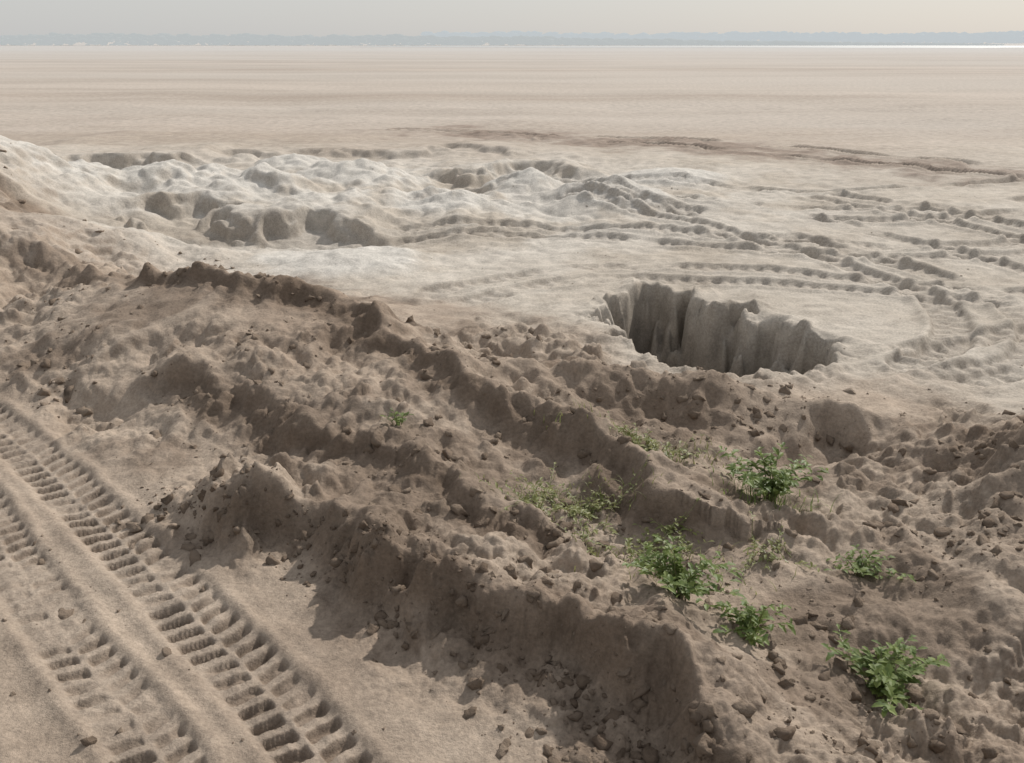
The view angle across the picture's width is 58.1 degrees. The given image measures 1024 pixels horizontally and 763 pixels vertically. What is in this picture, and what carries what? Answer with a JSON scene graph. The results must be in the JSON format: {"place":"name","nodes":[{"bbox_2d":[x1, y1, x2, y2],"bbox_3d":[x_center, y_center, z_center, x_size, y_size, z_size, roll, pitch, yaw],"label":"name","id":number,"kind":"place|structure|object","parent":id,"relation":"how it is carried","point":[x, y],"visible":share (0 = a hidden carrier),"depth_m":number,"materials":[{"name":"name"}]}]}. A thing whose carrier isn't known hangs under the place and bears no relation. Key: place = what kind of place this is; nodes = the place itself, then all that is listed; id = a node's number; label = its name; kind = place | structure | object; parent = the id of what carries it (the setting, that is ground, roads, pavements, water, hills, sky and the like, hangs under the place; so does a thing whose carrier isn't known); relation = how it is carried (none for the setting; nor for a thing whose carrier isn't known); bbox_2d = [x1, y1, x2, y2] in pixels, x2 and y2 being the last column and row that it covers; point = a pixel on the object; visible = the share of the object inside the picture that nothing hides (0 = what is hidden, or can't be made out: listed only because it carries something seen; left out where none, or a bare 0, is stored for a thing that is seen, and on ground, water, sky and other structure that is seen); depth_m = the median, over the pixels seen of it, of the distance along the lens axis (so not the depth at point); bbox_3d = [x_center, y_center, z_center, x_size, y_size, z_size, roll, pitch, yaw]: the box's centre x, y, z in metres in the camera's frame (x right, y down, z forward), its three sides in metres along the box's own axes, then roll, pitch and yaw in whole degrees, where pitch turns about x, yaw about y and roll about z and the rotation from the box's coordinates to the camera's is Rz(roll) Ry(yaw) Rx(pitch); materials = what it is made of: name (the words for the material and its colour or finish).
{"place":"outdoors","nodes":[
{"label":"outdoors","id":0,"kind":"place"},
{"bbox_2d":[0,41,1023,762],"bbox_3d":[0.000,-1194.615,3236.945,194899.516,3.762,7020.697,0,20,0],"label":"ground","id":1,"kind":"structure","parent":0,"point":[804,221],"depth_m":7.87,"materials":[{"name":"beige sand"}]},
{"bbox_2d":[379,408,413,425],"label":"creeping weed","id":2,"kind":"object","parent":1,"relation":"on","point":[398,418],"visible":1,"depth_m":6.82,"materials":[{"name":"green plant"}]},
{"bbox_2d":[0,32,1003,45],"bbox_3d":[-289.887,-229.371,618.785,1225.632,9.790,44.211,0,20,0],"label":"distant tree line","id":3,"kind":"object","parent":1,"relation":"on","point":[51,38],"visible":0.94,"depth_m":604.45,"materials":[{"name":"grey plant"}]},
{"bbox_2d":[0,143,1023,762],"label":"soil clods","id":4,"kind":"object","parent":1,"relation":"on","point":[702,713],"visible":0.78,"depth_m":5.27,"materials":[{"name":"brown soil"}]},
{"bbox_2d":[479,455,649,552],"bbox_3d":[0.385,0.750,6.004,1.102,0.340,0.996,9,22,23],"label":"creeping weed","id":5,"kind":"object","parent":1,"relation":"on","point":[577,509],"visible":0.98,"depth_m":6.05,"materials":[{"name":"green plant"}]},
{"bbox_2d":[459,464,671,535],"bbox_3d":[0.350,0.726,6.067,1.391,0.334,0.682,0,20,0],"label":"grass tuft","id":6,"kind":"object","parent":1,"relation":"on","point":[576,497],"visible":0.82,"depth_m":6.11,"materials":[{"name":"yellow plant"}]},
{"bbox_2d":[556,518,664,561],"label":"creeping weed","id":7,"kind":"object","parent":1,"relation":"on","point":[628,544],"visible":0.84,"depth_m":5.67,"materials":[{"name":"green plant"}]},
{"bbox_2d":[533,399,740,467],"bbox_3d":[0.957,0.369,6.890,1.586,0.573,0.562,0,20,0],"label":"grass tuft","id":8,"kind":"object","parent":1,"relation":"on","point":[637,439],"visible":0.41,"depth_m":6.94,"materials":[{"name":"green plant"}]},
{"bbox_2d":[633,541,663,569],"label":"leafy weed","id":9,"kind":"object","parent":1,"relation":"on","point":[645,562],"visible":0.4,"depth_m":5.45,"materials":[{"name":"green plant"}]},
{"bbox_2d":[606,411,707,461],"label":"creeping weed","id":10,"kind":"object","parent":1,"relation":"on","point":[652,441],"visible":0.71,"depth_m":6.92,"materials":[{"name":"green plant"}]},
{"bbox_2d":[632,495,712,558],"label":"creeping weed","id":11,"kind":"object","parent":1,"relation":"on","point":[668,528],"visible":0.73,"depth_m":5.75,"materials":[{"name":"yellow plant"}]},
{"bbox_2d":[561,521,797,604],"bbox_3d":[0.989,1.055,5.441,1.441,0.263,0.792,0,20,0],"label":"grass tuft","id":12,"kind":"object","parent":1,"relation":"on","point":[685,559],"visible":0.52,"depth_m":5.51,"materials":[{"name":"green plant"}]},
{"bbox_2d":[622,534,748,610],"bbox_3d":[0.950,1.069,4.970,0.671,0.350,0.653,9,22,22],"label":"leafy weed","id":13,"kind":"object","parent":1,"relation":"on","point":[678,577],"visible":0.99,"depth_m":5.03,"materials":[{"name":"green plant"}]},
{"bbox_2d":[421,30,1023,42],"bbox_3d":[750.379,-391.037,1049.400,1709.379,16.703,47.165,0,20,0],"label":"distant tree line","id":14,"kind":"object","parent":1,"relation":"on","point":[1011,36],"visible":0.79,"depth_m":1033.83,"materials":[{"name":"grey plant"}]},
{"bbox_2d":[710,599,795,645],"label":"leafy weed","id":15,"kind":"object","parent":1,"relation":"on","point":[748,620],"visible":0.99,"depth_m":4.79,"materials":[{"name":"green plant"}]},
{"bbox_2d":[705,465,838,512],"bbox_3d":[1.724,0.725,6.257,0.888,0.344,0.653,0,20,0],"label":"grass tuft","id":16,"kind":"object","parent":1,"relation":"on","point":[770,496],"visible":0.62,"depth_m":6.18,"materials":[{"name":"green plant"}]},
{"bbox_2d":[719,442,829,501],"bbox_3d":[1.773,0.656,6.216,0.701,0.398,0.629,0,20,0],"label":"leafy weed","id":17,"kind":"object","parent":1,"relation":"on","point":[782,481],"visible":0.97,"depth_m":6.20,"materials":[{"name":"green plant"}]},
{"bbox_2d":[740,511,819,575],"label":"creeping weed","id":18,"kind":"object","parent":1,"relation":"on","point":[772,557],"visible":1,"depth_m":5.58,"materials":[{"name":"green plant"}]},
{"bbox_2d":[824,544,915,581],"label":"leafy weed","id":19,"kind":"object","parent":1,"relation":"on","point":[860,568],"visible":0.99,"depth_m":5.51,"materials":[{"name":"green plant"}]},
{"bbox_2d":[821,624,950,717],"bbox_3d":[1.818,1.456,4.564,0.591,0.314,0.759,12,24,30],"label":"leafy weed","id":20,"kind":"object","parent":1,"relation":"on","point":[882,675],"visible":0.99,"depth_m":4.54,"materials":[{"name":"green plant"}]},
{"bbox_2d":[0,0,1023,40],"label":"sky","id":21,"kind":"structure","parent":0,"point":[319,18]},
{"bbox_2d":[362,45,1023,47],"bbox_3d":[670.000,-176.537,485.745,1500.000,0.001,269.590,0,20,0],"label":"river","id":22,"kind":"structure","parent":0,"point":[897,46],"depth_m":490.51,"materials":[{"name":"grey liquid"}]}
]}

